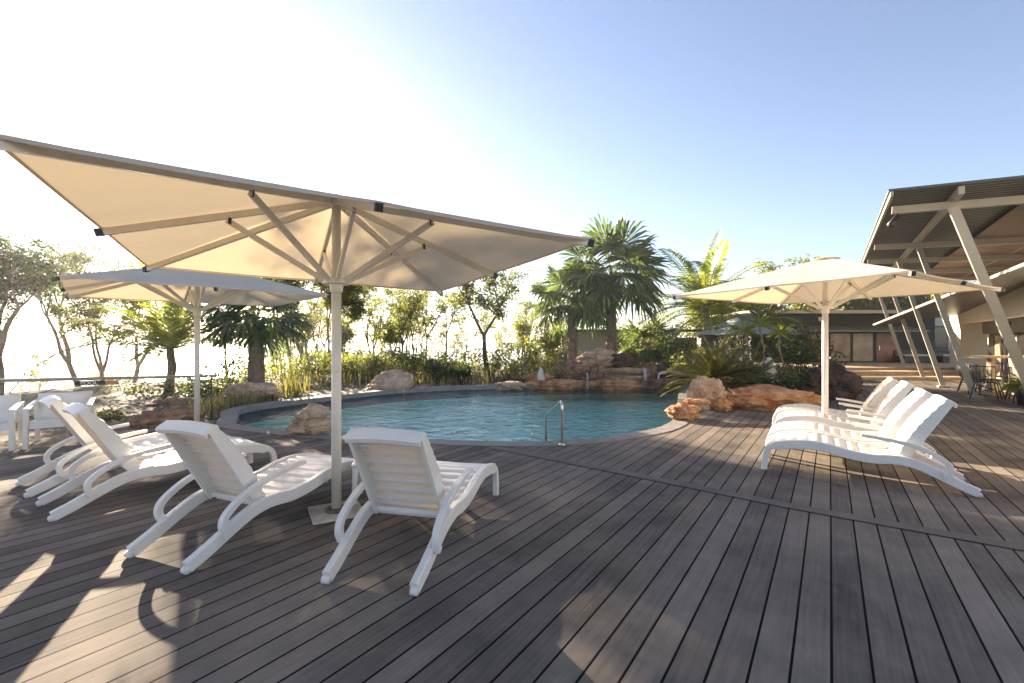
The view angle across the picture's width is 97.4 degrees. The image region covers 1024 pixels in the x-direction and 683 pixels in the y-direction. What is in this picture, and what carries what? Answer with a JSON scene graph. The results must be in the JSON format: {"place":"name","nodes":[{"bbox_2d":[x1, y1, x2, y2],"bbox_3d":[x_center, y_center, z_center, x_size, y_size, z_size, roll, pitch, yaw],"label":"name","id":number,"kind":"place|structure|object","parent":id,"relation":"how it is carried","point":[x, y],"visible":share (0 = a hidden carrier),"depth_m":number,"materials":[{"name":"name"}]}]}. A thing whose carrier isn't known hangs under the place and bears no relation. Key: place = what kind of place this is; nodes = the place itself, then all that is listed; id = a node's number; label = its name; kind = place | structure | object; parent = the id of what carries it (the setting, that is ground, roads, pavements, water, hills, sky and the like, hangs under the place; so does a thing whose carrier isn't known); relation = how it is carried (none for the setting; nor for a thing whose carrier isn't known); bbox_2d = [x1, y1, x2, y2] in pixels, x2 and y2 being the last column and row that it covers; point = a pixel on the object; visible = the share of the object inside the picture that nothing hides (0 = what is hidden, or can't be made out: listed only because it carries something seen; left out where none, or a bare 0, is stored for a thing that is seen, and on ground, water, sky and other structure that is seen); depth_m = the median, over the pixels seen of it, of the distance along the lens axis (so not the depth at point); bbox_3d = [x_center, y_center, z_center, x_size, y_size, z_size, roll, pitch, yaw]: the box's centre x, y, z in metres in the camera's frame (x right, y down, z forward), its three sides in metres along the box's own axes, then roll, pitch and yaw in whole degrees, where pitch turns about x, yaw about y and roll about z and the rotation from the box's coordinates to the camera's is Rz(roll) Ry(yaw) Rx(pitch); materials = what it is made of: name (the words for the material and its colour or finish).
{"place":"outdoors","nodes":[
{"label":"outdoors","id":0,"kind":"place"},
{"bbox_2d":[2,342,714,392],"bbox_3d":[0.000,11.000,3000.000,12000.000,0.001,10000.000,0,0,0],"label":"sea","id":1,"kind":"structure","parent":0,"point":[83,363],"depth_m":275.00,"materials":[{"name":"liquid"}]},
{"bbox_2d":[0,345,796,446],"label":"ground","id":2,"kind":"structure","parent":0,"point":[27,397],"depth_m":12.62,"materials":[{"name":"sand"}]},
{"bbox_2d":[3,358,62,390],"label":"tree","id":3,"kind":"object","parent":2,"relation":"on","point":[29,370],"visible":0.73,"depth_m":32.84,"materials":[{"name":"green plant"}]},
{"bbox_2d":[0,227,86,394],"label":"gum tree","id":4,"kind":"object","parent":2,"relation":"on","point":[32,266],"visible":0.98,"depth_m":12.89,"materials":[{"name":"green plant"}]},
{"bbox_2d":[10,231,148,386],"bbox_3d":[-18.847,-0.189,19.920,5.765,9.381,4.316,0,0,0],"label":"gum tree","id":5,"kind":"object","parent":2,"relation":"on","point":[58,310],"visible":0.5,"depth_m":19.63,"materials":[{"name":"green plant"}]},
{"bbox_2d":[0,374,216,419],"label":"cable fence","id":6,"kind":"object","parent":2,"relation":"on","point":[211,376],"visible":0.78,"depth_m":8.59,"materials":[{"name":"black"}]},
{"bbox_2d":[86,259,201,382],"bbox_3d":[-19.600,0.222,24.841,3.600,9.784,7.631,0,0,0],"label":"gum tree","id":7,"kind":"object","parent":2,"relation":"on","point":[137,361],"visible":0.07,"depth_m":23.23,"materials":[{"name":"green plant"}]},
{"bbox_2d":[117,379,183,398],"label":"garden bush","id":8,"kind":"object","parent":2,"relation":"on","point":[142,392],"visible":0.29,"depth_m":12.42,"materials":[{"name":"green plant"}]},
{"bbox_2d":[37,259,265,391],"bbox_3d":[-10.751,0.187,13.871,4.934,5.405,5.364,0,0,31],"label":"feather palm","id":9,"kind":"object","parent":2,"relation":"on","point":[166,332],"visible":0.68,"depth_m":13.28,"materials":[{"name":"green plant"}]},
{"bbox_2d":[126,407,206,427],"bbox_3d":[-6.537,1.489,8.547,1.227,0.456,0.814,0,0,-29],"label":"boulder","id":10,"kind":"object","parent":2,"relation":"on","point":[149,419],"visible":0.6,"depth_m":8.33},
{"bbox_2d":[144,397,193,405],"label":"boulder","id":11,"kind":"object","parent":2,"relation":"on","point":[174,400],"visible":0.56,"depth_m":10.99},
{"bbox_2d":[159,379,224,398],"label":"garden bush","id":12,"kind":"object","parent":2,"relation":"on","point":[205,391],"visible":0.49,"depth_m":12.29,"materials":[{"name":"green plant"}]},
{"bbox_2d":[176,351,248,393],"bbox_3d":[-8.651,1.292,13.155,1.839,2.015,1.831,0,0,-21],"label":"garden bush","id":13,"kind":"object","parent":2,"relation":"on","point":[222,371],"visible":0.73,"depth_m":13.17,"materials":[{"name":"green plant"}]},
{"bbox_2d":[183,346,273,386],"bbox_3d":[-9.773,1.280,15.625,1.855,2.387,2.500,0,0,29],"label":"garden bush","id":14,"kind":"object","parent":2,"relation":"on","point":[238,371],"visible":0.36,"depth_m":15.61,"materials":[{"name":"green plant"}]},
{"bbox_2d":[182,277,318,382],"bbox_3d":[-7.905,-0.161,13.999,3.708,4.223,3.646,0,0,0],"label":"fan palm","id":15,"kind":"object","parent":2,"relation":"on","point":[261,332],"visible":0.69,"depth_m":13.47,"materials":[{"name":"green plant"}]},
{"bbox_2d":[221,382,284,402],"bbox_3d":[-6.786,1.372,11.878,1.314,0.606,0.965,0,0,23],"label":"boulder","id":16,"kind":"object","parent":2,"relation":"on","point":[271,389],"visible":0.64,"depth_m":11.66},
{"bbox_2d":[267,351,314,382],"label":"garden bush","id":17,"kind":"object","parent":2,"relation":"on","point":[292,365],"visible":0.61,"depth_m":16.89,"materials":[{"name":"green plant"}]},
{"bbox_2d":[4,377,584,445],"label":"pebbles","id":18,"kind":"object","parent":2,"relation":"on","point":[121,407],"visible":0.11,"depth_m":11.94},
{"bbox_2d":[320,314,357,354],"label":"gum tree","id":19,"kind":"object","parent":2,"relation":"on","point":[348,334],"visible":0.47,"depth_m":26.05,"materials":[{"name":"green plant"}]},
{"bbox_2d":[309,281,369,373],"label":"gum tree","id":20,"kind":"object","parent":2,"relation":"on","point":[348,291],"visible":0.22,"depth_m":21.39,"materials":[{"name":"green plant"}]},
{"bbox_2d":[307,282,378,346],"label":"gum tree","id":21,"kind":"object","parent":2,"relation":"on","point":[356,310],"visible":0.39,"depth_m":23.18,"materials":[{"name":"green plant"}]},
{"bbox_2d":[132,363,586,418],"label":"dry grass","id":22,"kind":"structure","parent":2,"relation":"on","point":[292,387],"depth_m":15.12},
{"bbox_2d":[363,369,414,393],"bbox_3d":[-3.898,1.394,14.219,1.773,0.997,1.045,-7,-1,6],"label":"boulder","id":23,"kind":"object","parent":2,"relation":"on","point":[395,379],"visible":0.6,"depth_m":13.91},
{"bbox_2d":[372,313,414,358],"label":"gum tree","id":24,"kind":"object","parent":2,"relation":"on","point":[387,335],"visible":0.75,"depth_m":24.05,"materials":[{"name":"green plant"}]},
{"bbox_2d":[381,345,435,373],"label":"savanna bush","id":25,"kind":"object","parent":2,"relation":"on","point":[400,356],"visible":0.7,"depth_m":17.24,"materials":[{"name":"green plant"}]},
{"bbox_2d":[389,289,431,371],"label":"gum tree","id":26,"kind":"object","parent":2,"relation":"on","point":[410,305],"visible":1,"depth_m":21.81,"materials":[{"name":"green plant"}]},
{"bbox_2d":[396,344,437,381],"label":"garden bush","id":27,"kind":"object","parent":2,"relation":"on","point":[413,362],"visible":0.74,"depth_m":17.15,"materials":[{"name":"green plant"}]},
{"bbox_2d":[412,292,454,361],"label":"savanna tree","id":28,"kind":"object","parent":2,"relation":"on","point":[442,310],"visible":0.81,"depth_m":23.88,"materials":[{"name":"green plant"}]},
{"bbox_2d":[416,359,450,383],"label":"garden bush","id":29,"kind":"object","parent":2,"relation":"on","point":[442,371],"visible":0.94,"depth_m":16.33,"materials":[{"name":"green plant"}]},
{"bbox_2d":[433,289,465,358],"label":"savanna tree","id":30,"kind":"object","parent":2,"relation":"on","point":[453,320],"visible":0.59,"depth_m":27.25,"materials":[{"name":"green plant"}]},
{"bbox_2d":[461,343,510,377],"bbox_3d":[-1.002,0.914,18.227,2.138,1.723,2.505,0,0,7],"label":"savanna bush","id":31,"kind":"object","parent":2,"relation":"on","point":[479,355],"visible":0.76,"depth_m":17.98,"materials":[{"name":"green plant"}]},
{"bbox_2d":[446,265,533,379],"bbox_3d":[-1.119,-0.906,17.867,3.842,5.216,2.234,0,0,17],"label":"gum tree","id":32,"kind":"object","parent":2,"relation":"on","point":[480,300],"visible":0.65,"depth_m":17.82,"materials":[{"name":"green plant"}]},
{"bbox_2d":[495,336,543,373],"bbox_3d":[0.292,0.775,18.363,2.266,2.050,1.934,0,0,22],"label":"savanna bush","id":33,"kind":"object","parent":2,"relation":"on","point":[530,346],"visible":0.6,"depth_m":18.13,"materials":[{"name":"green plant"}]},
{"bbox_2d":[506,312,539,355],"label":"gum tree","id":34,"kind":"object","parent":2,"relation":"on","point":[522,332],"visible":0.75,"depth_m":23.86,"materials":[{"name":"green plant"}]},
{"bbox_2d":[510,341,548,373],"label":"savanna bush","id":35,"kind":"object","parent":2,"relation":"on","point":[533,362],"visible":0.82,"depth_m":17.94,"materials":[{"name":"green plant"}]},
{"bbox_2d":[525,319,567,371],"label":"gum tree","id":36,"kind":"object","parent":2,"relation":"on","point":[543,338],"visible":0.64,"depth_m":19.56,"materials":[{"name":"green plant"}]},
{"bbox_2d":[523,379,586,392],"bbox_3d":[1.543,1.541,15.625,2.567,0.501,1.112,0,0,0],"label":"waterfall rock","id":37,"kind":"object","parent":2,"relation":"on","point":[564,385],"visible":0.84,"depth_m":15.29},
{"bbox_2d":[554,374,583,380],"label":"waterfall rock","id":38,"kind":"object","parent":2,"relation":"on","point":[559,376],"visible":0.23,"depth_m":16.00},
{"bbox_2d":[554,361,589,378],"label":"waterfall rock","id":39,"kind":"object","parent":38,"relation":"on","point":[571,369],"visible":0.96,"depth_m":15.74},
{"bbox_2d":[525,254,619,361],"bbox_3d":[2.438,-0.807,17.565,3.966,4.968,4.050,0,0,0],"label":"fan palm","id":40,"kind":"object","parent":2,"relation":"on","point":[554,311],"visible":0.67,"depth_m":16.93,"materials":[{"name":"green plant"}]},
{"bbox_2d":[547,212,676,368],"bbox_3d":[3.691,-1.675,17.097,4.836,6.696,5.173,0,0,0],"label":"fan palm","id":41,"kind":"object","parent":2,"relation":"on","point":[641,288],"visible":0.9,"depth_m":16.17,"materials":[{"name":"green plant"}]},
{"bbox_2d":[586,379,644,392],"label":"waterfall rock","id":42,"kind":"object","parent":2,"relation":"on","point":[623,385],"visible":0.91,"depth_m":15.20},
{"bbox_2d":[585,364,605,380],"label":"waterfall rock","id":43,"kind":"object","parent":42,"relation":"on","point":[593,373],"visible":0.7,"depth_m":15.71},
{"bbox_2d":[575,347,615,367],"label":"waterfall rock","id":44,"kind":"object","parent":43,"relation":"on","point":[601,356],"visible":0.85,"depth_m":15.92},
{"bbox_2d":[603,374,647,379],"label":"waterfall rock","id":45,"kind":"object","parent":42,"relation":"on","point":[618,376],"visible":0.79,"depth_m":15.58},
{"bbox_2d":[600,367,647,374],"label":"waterfall rock","id":46,"kind":"object","parent":45,"relation":"on","point":[629,371],"visible":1,"depth_m":15.66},
{"bbox_2d":[611,353,636,367],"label":"waterfall rock","id":47,"kind":"object","parent":46,"relation":"on","point":[620,360],"visible":0.85,"depth_m":16.00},
{"bbox_2d":[542,329,702,370],"bbox_3d":[5.675,0.545,24.400,7.850,2.310,4.000,0,0,0],"label":"grey villa","id":48,"kind":"object","parent":2,"relation":"on","point":[586,342],"visible":0.1,"depth_m":23.10,"materials":[{"name":"black"}]},
{"bbox_2d":[616,314,683,367],"bbox_3d":[5.582,0.260,18.430,3.168,3.135,3.012,0,0,0],"label":"bush","id":49,"kind":"object","parent":2,"relation":"on","point":[648,353],"visible":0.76,"depth_m":18.02,"materials":[{"name":"green plant"}]},
{"bbox_2d":[635,377,685,393],"bbox_3d":[5.137,1.528,15.586,2.202,0.571,0.942,0,0,-6],"label":"waterfall rock","id":50,"kind":"object","parent":2,"relation":"on","point":[653,384],"visible":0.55,"depth_m":15.32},
{"bbox_2d":[664,403,700,419],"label":"boulder","id":51,"kind":"object","parent":2,"relation":"on","point":[683,411],"visible":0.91,"depth_m":8.59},
{"bbox_2d":[666,341,706,377],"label":"garden bush","id":52,"kind":"object","parent":2,"relation":"on","point":[696,350],"visible":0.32,"depth_m":15.58,"materials":[{"name":"green plant"}]},
{"bbox_2d":[686,375,725,412],"bbox_3d":[4.367,1.201,10.084,0.989,0.887,0.774,0,0,-29],"label":"boulder","id":53,"kind":"object","parent":2,"relation":"on","point":[704,387],"visible":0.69,"depth_m":9.81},
{"bbox_2d":[633,229,784,355],"bbox_3d":[7.330,-1.288,17.033,5.404,5.972,5.638,0,0,0],"label":"feather palm","id":54,"kind":"object","parent":2,"relation":"on","point":[703,281],"visible":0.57,"depth_m":16.41,"materials":[{"name":"green plant"}]},
{"bbox_2d":[663,260,760,346],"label":"feather palm","id":55,"kind":"object","parent":2,"relation":"on","point":[692,314],"visible":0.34,"depth_m":17.73,"materials":[{"name":"green plant"}]},
{"bbox_2d":[660,330,771,396],"bbox_3d":[5.122,0.725,11.351,2.766,2.013,2.594,0,0,0],"label":"cycad","id":56,"kind":"object","parent":2,"relation":"on","point":[716,365],"visible":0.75,"depth_m":11.06,"materials":[{"name":"green plant"}]},
{"bbox_2d":[681,301,755,341],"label":"gum tree","id":57,"kind":"object","parent":2,"relation":"on","point":[694,325],"visible":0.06,"depth_m":30.24,"materials":[{"name":"green plant"}]},
{"bbox_2d":[712,334,768,360],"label":"garden bush","id":58,"kind":"object","parent":2,"relation":"on","point":[743,347],"visible":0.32,"depth_m":15.88,"materials":[{"name":"green plant"}]},
{"bbox_2d":[724,319,760,370],"bbox_3d":[6.927,0.445,13.458,1.030,2.326,0.974,0,0,0],"label":"cordyline","id":59,"kind":"object","parent":2,"relation":"on","point":[747,331],"visible":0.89,"depth_m":13.47,"materials":[{"name":"green plant"}]},
{"bbox_2d":[694,314,800,356],"bbox_3d":[8.750,0.345,17.000,3.511,2.750,3.511,0,0,22],"label":"shade umbrella","id":60,"kind":"object","parent":2,"relation":"on","point":[731,322],"visible":0.4,"depth_m":16.32,"materials":[{"name":"grey fabric"}]},
{"bbox_2d":[724,335,805,388],"bbox_3d":[6.524,0.788,12.256,2.625,1.922,2.534,0,0,0],"label":"cycad","id":61,"kind":"object","parent":2,"relation":"on","point":[761,369],"visible":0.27,"depth_m":12.01,"materials":[{"name":"green plant"}]},
{"bbox_2d":[714,303,818,365],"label":"feather palm","id":62,"kind":"object","parent":2,"relation":"on","point":[767,314],"visible":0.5,"depth_m":16.19,"materials":[{"name":"green plant"}]},
{"bbox_2d":[725,384,821,410],"bbox_3d":[5.770,1.313,10.168,2.438,0.663,1.237,0,0,9],"label":"boulder","id":63,"kind":"object","parent":2,"relation":"on","point":[766,397],"visible":0.73,"depth_m":9.76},
{"bbox_2d":[763,322,800,380],"bbox_3d":[8.332,0.439,14.015,1.009,2.328,1.039,0,0,-30],"label":"cordyline","id":64,"kind":"object","parent":2,"relation":"on","point":[782,332],"visible":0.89,"depth_m":13.97,"materials":[{"name":"green plant"}]},
{"bbox_2d":[750,253,820,309],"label":"gum tree","id":65,"kind":"object","parent":2,"relation":"on","point":[770,267],"visible":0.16,"depth_m":30.24,"materials":[{"name":"green plant"}]},
{"bbox_2d":[737,318,836,385],"bbox_3d":[9.578,0.434,15.836,2.535,2.488,2.472,0,0,0],"label":"garden bush","id":66,"kind":"object","parent":2,"relation":"on","point":[805,338],"visible":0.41,"depth_m":15.69,"materials":[{"name":"green plant"}]},
{"bbox_2d":[764,336,849,374],"bbox_3d":[9.129,0.719,14.494,2.123,1.920,2.612,0,0,0],"label":"garden bush","id":67,"kind":"object","parent":2,"relation":"on","point":[807,354],"visible":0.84,"depth_m":14.05,"materials":[{"name":"green plant"}]},
{"bbox_2d":[774,365,843,392],"bbox_3d":[8.092,1.129,12.343,1.586,1.108,1.754,0,0,-35],"label":"garden bush","id":68,"kind":"object","parent":2,"relation":"on","point":[801,375],"visible":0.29,"depth_m":12.42,"materials":[{"name":"green plant"}]},
{"bbox_2d":[718,310,934,361],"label":"garden pavilion","id":69,"kind":"structure","parent":2,"relation":"on","point":[855,335],"depth_m":24.90,"materials":[{"name":"black"}]},
{"bbox_2d":[829,332,850,361],"bbox_3d":[18.170,0.340,24.954,1.260,1.680,0.102,0,0,0],"label":"glazed door","id":70,"kind":"structure","parent":69,"relation":"in","point":[841,342],"depth_m":24.90,"materials":[{"name":"black"}]},
{"bbox_2d":[851,332,873,361],"bbox_3d":[19.420,0.340,24.954,1.260,1.680,0.102,0,0,0],"label":"glazed door","id":71,"kind":"structure","parent":69,"relation":"in","point":[862,343],"depth_m":24.90,"materials":[{"name":"black"}]},
{"bbox_2d":[874,332,896,361],"bbox_3d":[20.720,0.340,24.932,1.260,1.680,0.145,0,0,0],"label":"glazed door","id":72,"kind":"structure","parent":69,"relation":"in","point":[884,345],"depth_m":24.90,"materials":[{"name":"black"}]},
{"bbox_2d":[797,360,863,400],"bbox_3d":[8.382,1.135,11.925,1.478,1.320,1.180,0,0,36],"label":"boulder","id":73,"kind":"object","parent":2,"relation":"on","point":[845,384],"visible":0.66,"depth_m":11.55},
{"bbox_2d":[807,298,878,309],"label":"gum tree","id":74,"kind":"object","parent":2,"relation":"on","point":[858,304],"visible":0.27,"depth_m":33.67,"materials":[{"name":"green plant"}]},
{"bbox_2d":[701,362,985,381],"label":"timber steps","id":75,"kind":"structure","parent":2,"relation":"on","point":[878,370],"depth_m":19.40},
{"bbox_2d":[893,350,931,362],"bbox_3d":[21.900,0.795,24.613,1.600,0.690,0.775,0,0,0],"label":"outdoor sofa","id":76,"kind":"object","parent":75,"relation":"on","point":[908,356],"visible":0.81,"depth_m":24.27,"materials":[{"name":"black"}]},
{"bbox_2d":[873,294,941,308],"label":"gum tree","id":77,"kind":"object","parent":2,"relation":"on","point":[904,302],"visible":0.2,"depth_m":35.06,"materials":[{"name":"green plant"}]},
{"bbox_2d":[237,387,681,440],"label":"pool water","id":78,"kind":"structure","parent":0,"point":[502,412],"depth_m":10.50,"materials":[{"name":"liquid"}]},
{"bbox_2d":[245,394,677,440],"bbox_3d":[-0.249,1.840,12.112,8.952,0.360,11.219,0,0,23],"label":"pool basin","id":79,"kind":"object","parent":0,"point":[599,408],"visible":0.13,"depth_m":11.80,"materials":[{"name":"liquid"}]},
{"bbox_2d":[238,388,678,424],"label":"waterline tiles","id":80,"kind":"object","parent":79,"relation":"attached to","point":[295,407],"visible":0.23,"depth_m":13.76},
{"bbox_2d":[0,380,1023,682],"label":"timber deck","id":81,"kind":"structure","parent":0,"point":[548,572],"depth_m":2.88,"materials":[{"name":"wood"}]},
{"bbox_2d":[0,394,24,450],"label":"armchair","id":82,"kind":"object","parent":81,"relation":"on","point":[11,411],"visible":0.96,"depth_m":6.54,"materials":[{"name":"white plastic"}]},
{"bbox_2d":[22,390,95,449],"bbox_3d":[-6.712,1.140,6.714,0.710,0.724,0.736,0,0,-38],"label":"armchair","id":83,"kind":"object","parent":81,"relation":"on","point":[45,416],"visible":0.64,"depth_m":6.75,"materials":[{"name":"white plastic"}]},
{"bbox_2d":[15,395,230,497],"bbox_3d":[-4.335,1.033,5.211,0.736,0.935,1.860,0,0,37],"label":"sun lounger","id":84,"kind":"object","parent":81,"relation":"on","point":[73,426],"visible":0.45,"depth_m":4.69,"materials":[{"name":"white plastic"}]},
{"bbox_2d":[35,403,276,521],"bbox_3d":[-3.525,1.033,4.646,0.736,0.935,1.860,0,0,37],"label":"sun lounger","id":85,"kind":"object","parent":81,"relation":"on","point":[110,443],"visible":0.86,"depth_m":4.18,"materials":[{"name":"white plastic"}]},
{"bbox_2d":[52,268,330,421],"bbox_3d":[-5.176,0.096,7.396,3.186,2.808,3.186,0,0,-43],"label":"parasol","id":86,"kind":"object","parent":81,"relation":"on","point":[184,288],"visible":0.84,"depth_m":7.32,"materials":[{"name":"fabric"}]},
{"bbox_2d":[124,420,353,574],"bbox_3d":[-2.042,1.033,3.852,0.736,0.935,1.860,0,0,22],"label":"sun lounger","id":87,"kind":"object","parent":81,"relation":"on","point":[214,460],"visible":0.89,"depth_m":3.40,"materials":[{"name":"white plastic"}]},
{"bbox_2d":[0,134,594,524],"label":"parasol","id":88,"kind":"object","parent":81,"relation":"on","point":[150,216],"visible":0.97,"depth_m":3.84,"materials":[{"name":"fabric"}]},
{"bbox_2d":[320,428,498,595],"bbox_3d":[-0.664,1.033,3.604,0.736,0.935,1.860,0,0,13],"label":"sun lounger","id":89,"kind":"object","parent":81,"relation":"on","point":[403,472],"visible":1,"depth_m":3.12,"materials":[{"name":"white plastic"}]},
{"bbox_2d":[216,382,689,446],"bbox_3d":[-0.254,1.519,12.108,9.495,0.122,11.741,0,0,23],"label":"pool coping","id":90,"kind":"object","parent":81,"relation":"on","point":[230,415],"visible":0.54,"depth_m":8.07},
{"bbox_2d":[285,417,330,434],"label":"boulder","id":91,"kind":"object","parent":90,"relation":"on","point":[322,425],"visible":0.65,"depth_m":7.23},
{"bbox_2d":[294,403,329,419],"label":"boulder","id":92,"kind":"object","parent":91,"relation":"on","point":[310,411],"visible":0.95,"depth_m":7.29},
{"bbox_2d":[488,446,1023,550],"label":"deck border board","id":93,"kind":"object","parent":81,"relation":"on","point":[996,542],"visible":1,"depth_m":4.05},
{"bbox_2d":[489,448,1023,550],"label":"deck border gap","id":94,"kind":"object","parent":81,"relation":"on","point":[784,507],"visible":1,"depth_m":3.99,"materials":[{"name":"black"}]},
{"bbox_2d":[772,377,899,425],"bbox_3d":[5.449,1.033,7.537,1.860,0.935,0.736,0,0,33],"label":"sun lounger","id":95,"kind":"object","parent":81,"relation":"on","point":[876,396],"visible":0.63,"depth_m":7.40,"materials":[{"name":"white plastic"}]},
{"bbox_2d":[672,257,1005,416],"bbox_3d":[4.835,0.096,6.947,3.186,2.808,3.186,0,0,-31],"label":"parasol","id":96,"kind":"object","parent":81,"relation":"on","point":[826,280],"visible":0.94,"depth_m":6.91,"materials":[{"name":"fabric"}]},
{"bbox_2d":[774,381,915,431],"bbox_3d":[5.039,1.033,6.805,1.860,0.935,0.736,0,0,33],"label":"sun lounger","id":97,"kind":"object","parent":81,"relation":"on","point":[894,397],"visible":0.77,"depth_m":6.61,"materials":[{"name":"white plastic"}]},
{"bbox_2d":[765,388,954,469],"bbox_3d":[4.333,1.033,5.768,1.860,0.935,0.736,0,0,33],"label":"sun lounger","id":98,"kind":"object","parent":81,"relation":"on","point":[906,408],"visible":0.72,"depth_m":5.62,"materials":[{"name":"white plastic"}]},
{"bbox_2d":[761,394,982,497],"bbox_3d":[3.901,1.033,5.074,1.860,0.935,0.736,0,0,33],"label":"sun lounger","id":99,"kind":"object","parent":81,"relation":"on","point":[919,425],"visible":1,"depth_m":4.80,"materials":[{"name":"white plastic"}]},
{"bbox_2d":[860,175,1023,398],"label":"open roof building","id":100,"kind":"structure","parent":81,"relation":"on","point":[968,230],"depth_m":13.32,"materials":[{"name":"metal"}]},
{"bbox_2d":[988,333,1005,381],"bbox_3d":[18.328,0.590,17.026,0.125,1.780,1.750,0,0,35],"label":"sliding door","id":101,"kind":"structure","parent":100,"relation":"in","point":[996,346],"depth_m":16.71,"materials":[{"name":"beige"}]},
{"bbox_2d":[969,366,1002,400],"bbox_3d":[12.269,1.066,11.654,0.555,0.876,0.546,0,0,-36],"label":"wire chair","id":102,"kind":"object","parent":81,"relation":"on","point":[984,381],"visible":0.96,"depth_m":11.57,"materials":[{"name":"black"}]},
{"bbox_2d":[963,355,1023,395],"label":"bar table","id":103,"kind":"object","parent":81,"relation":"on","point":[990,360],"visible":0.44,"depth_m":12.51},
{"bbox_2d":[997,371,1023,405],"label":"potted fern","id":104,"kind":"object","parent":81,"relation":"on","point":[1016,388],"visible":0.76,"depth_m":10.56,"materials":[{"name":"green plant"}]},
{"bbox_2d":[0,0,1023,341],"label":"sky","id":105,"kind":"structure","parent":0,"point":[785,128],"materials":[{"name":"blue"}]},
{"bbox_2d":[838,309,949,349],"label":"beige wing","id":106,"kind":"structure","parent":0,"point":[942,340],"depth_m":28.89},
{"bbox_2d":[935,326,947,348],"bbox_3d":[27.400,-0.250,28.958,1.300,1.500,0.125,0,0,0],"label":"window","id":107,"kind":"structure","parent":106,"relation":"in","point":[941,336],"depth_m":28.90,"materials":[{"name":"black"}]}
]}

